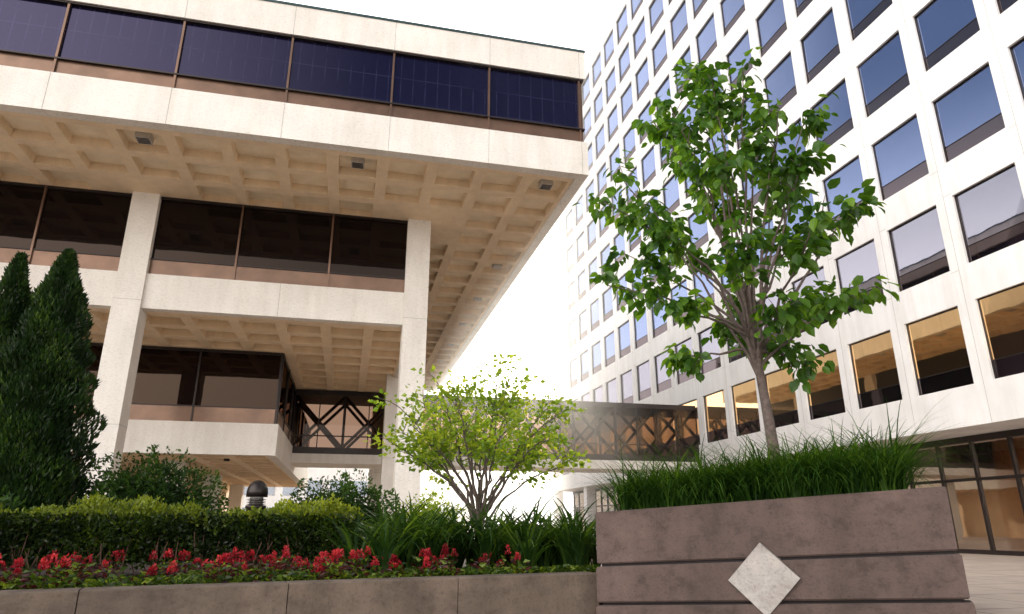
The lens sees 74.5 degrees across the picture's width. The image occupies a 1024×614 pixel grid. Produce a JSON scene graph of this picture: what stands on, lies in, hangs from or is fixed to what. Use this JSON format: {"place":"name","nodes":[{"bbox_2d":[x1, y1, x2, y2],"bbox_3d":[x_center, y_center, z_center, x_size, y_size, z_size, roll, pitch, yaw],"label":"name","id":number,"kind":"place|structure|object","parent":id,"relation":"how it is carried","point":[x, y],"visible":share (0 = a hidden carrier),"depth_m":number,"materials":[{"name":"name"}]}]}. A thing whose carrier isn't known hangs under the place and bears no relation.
{"place":"outdoors","nodes":[
{"label":"outdoors","id":0,"kind":"place"},
{"bbox_2d":[242,468,471,522],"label":"distant office block","id":1,"kind":"structure","parent":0,"point":[274,496],"depth_m":94.73,"materials":[{"name":"concrete"}]},
{"bbox_2d":[280,0,621,524],"label":"sky","id":2,"kind":"structure","parent":0,"point":[519,323],"materials":[{"name":"white"}]},
{"bbox_2d":[473,525,1023,613],"bbox_3d":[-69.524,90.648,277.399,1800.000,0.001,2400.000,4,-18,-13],"label":"ground","id":3,"kind":"structure","parent":0,"point":[995,583],"depth_m":12.19,"materials":[{"name":"beige concrete"}]},
{"bbox_2d":[68,478,229,511],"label":"wall","id":4,"kind":"structure","parent":3,"relation":"on","point":[226,491],"depth_m":45.24,"materials":[{"name":"concrete"}]},
{"bbox_2d":[77,191,430,519],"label":"columns","id":5,"kind":"structure","parent":3,"relation":"on","point":[117,373],"depth_m":22.29,"materials":[{"name":"concrete"}]},
{"bbox_2d":[71,343,308,486],"bbox_3d":[-33.825,6.035,33.742,44.506,4.136,25.354,4,-18,-13],"label":"storey","id":6,"kind":"object","parent":5,"relation":"attached to","point":[197,401],"visible":0.5,"depth_m":26.43,"materials":[{"name":"concrete"}]},
{"bbox_2d":[72,453,300,486],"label":"coffered soffit","id":7,"kind":"structure","parent":6,"relation":"attached to","point":[246,471],"depth_m":32.63,"materials":[{"name":"concrete"}]},
{"bbox_2d":[291,389,699,473],"bbox_3d":[-0.515,7.287,38.244,22.785,3.740,3.100,4,-18,-13],"label":"skybridge","id":8,"kind":"object","parent":6,"relation":"attached to","point":[332,429],"visible":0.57,"depth_m":37.37,"materials":[{"name":"brown metal"}]},
{"bbox_2d":[0,181,407,377],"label":"storey","id":9,"kind":"object","parent":5,"relation":"on","point":[226,259],"visible":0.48,"depth_m":22.98,"materials":[{"name":"stone"}]},
{"bbox_2d":[79,307,401,392],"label":"coffered soffit","id":10,"kind":"structure","parent":9,"relation":"attached to","point":[339,357],"depth_m":26.30,"materials":[{"name":"concrete"}]},
{"bbox_2d":[0,0,588,390],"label":"storey","id":11,"kind":"object","parent":9,"relation":"on","point":[283,72],"visible":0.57,"depth_m":20.41,"materials":[{"name":"concrete"}]},
{"bbox_2d":[0,111,573,388],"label":"coffered soffit","id":12,"kind":"structure","parent":11,"relation":"attached to","point":[482,220],"depth_m":22.47,"materials":[{"name":"concrete"}]},
{"bbox_2d":[135,131,552,460],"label":"soffit lights","id":13,"kind":"object","parent":12,"relation":"attached to","point":[148,139],"visible":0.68,"depth_m":21.19,"materials":[{"name":"metal"}]},
{"bbox_2d":[0,571,598,613],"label":"garden wall","id":14,"kind":"structure","parent":3,"relation":"on","point":[553,593],"depth_m":5.94,"materials":[{"name":"concrete"}]},
{"bbox_2d":[0,543,602,604],"bbox_3d":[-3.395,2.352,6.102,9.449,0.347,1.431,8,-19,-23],"label":"red flower bed","id":15,"kind":"object","parent":3,"relation":"on","point":[68,578],"visible":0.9,"depth_m":6.22,"materials":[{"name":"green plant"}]},
{"bbox_2d":[0,250,31,381],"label":"arborvitae","id":16,"kind":"object","parent":15,"relation":"on","point":[15,289],"visible":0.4,"depth_m":11.33,"materials":[{"name":"green plant"}]},
{"bbox_2d":[0,484,37,569],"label":"rounded shrub","id":17,"kind":"object","parent":15,"relation":"on","point":[5,499],"visible":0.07,"depth_m":8.96,"materials":[{"name":"green plant"}]},
{"bbox_2d":[0,248,107,511],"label":"arborvitae","id":18,"kind":"object","parent":15,"relation":"on","point":[43,391],"visible":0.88,"depth_m":10.61,"materials":[{"name":"green plant"}]},
{"bbox_2d":[74,444,229,562],"bbox_3d":[-6.012,3.219,11.072,2.726,1.933,2.256,4,-18,-13],"label":"rounded shrub","id":19,"kind":"object","parent":15,"relation":"on","point":[129,487],"visible":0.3,"depth_m":11.00,"materials":[{"name":"green plant"}]},
{"bbox_2d":[0,491,363,581],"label":"clipped hedge","id":20,"kind":"object","parent":15,"relation":"on","point":[32,536],"visible":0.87,"depth_m":7.10,"materials":[{"name":"green plant"}]},
{"bbox_2d":[245,480,267,563],"bbox_3d":[-3.849,3.193,10.050,0.310,1.180,0.310,4,-18,-13],"label":"bollard light","id":21,"kind":"object","parent":15,"relation":"on","point":[257,492],"visible":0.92,"depth_m":10.06,"materials":[{"name":"brown metal"}]},
{"bbox_2d":[277,468,403,560],"bbox_3d":[-2.948,3.541,11.503,2.306,1.576,1.994,4,-18,-13],"label":"rounded shrub","id":22,"kind":"object","parent":15,"relation":"on","point":[345,492],"visible":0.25,"depth_m":11.47,"materials":[{"name":"green plant"}]},
{"bbox_2d":[400,488,464,554],"bbox_3d":[-1.544,3.942,12.276,1.581,1.269,1.566,4,-18,-13],"label":"rounded shrub","id":23,"kind":"object","parent":15,"relation":"on","point":[431,498],"visible":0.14,"depth_m":12.27,"materials":[{"name":"green plant"}]},
{"bbox_2d":[263,483,613,574],"bbox_3d":[-0.487,2.840,8.639,5.046,0.986,4.088,4,-18,-13],"label":"daylily bed","id":24,"kind":"object","parent":15,"relation":"on","point":[547,543],"visible":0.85,"depth_m":7.88,"materials":[{"name":"green plant"}]},
{"bbox_2d":[362,351,591,524],"bbox_3d":[-0.414,2.427,10.963,3.330,3.218,3.632,-7,-19,21],"label":"ornamental tree","id":25,"kind":"object","parent":15,"relation":"on","point":[520,456],"visible":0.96,"depth_m":10.59,"materials":[{"name":"green plant"}]},
{"bbox_2d":[595,486,975,613],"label":"raised concrete planter","id":26,"kind":"object","parent":3,"relation":"on","point":[885,552],"visible":1,"depth_m":6.01,"materials":[{"name":"concrete"}]},
{"bbox_2d":[572,47,899,459],"bbox_3d":[3.019,-0.619,9.262,3.799,6.690,3.796,-16,-24,41],"label":"young shade tree","id":27,"kind":"object","parent":26,"relation":"on","point":[748,333],"visible":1,"depth_m":8.82,"materials":[{"name":"green plant"}]},
{"bbox_2d":[567,393,988,510],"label":"ornamental grass","id":28,"kind":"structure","parent":26,"relation":"in","point":[840,469],"depth_m":6.48,"materials":[{"name":"green plant"}]},
{"bbox_2d":[547,0,1023,555],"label":"concrete office tower","id":29,"kind":"structure","parent":0,"point":[927,124],"depth_m":27.82,"materials":[{"name":"white concrete"}]},
{"bbox_2d":[549,0,1023,477],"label":"window frames and joints","id":30,"kind":"structure","parent":29,"relation":"in","point":[919,13],"depth_m":31.29,"materials":[{"name":"brown metal"}]},
{"bbox_2d":[550,0,1023,476],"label":"windows","id":31,"kind":"structure","parent":29,"relation":"in","point":[996,204],"depth_m":28.32,"materials":[{"name":"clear glass"}]}
]}

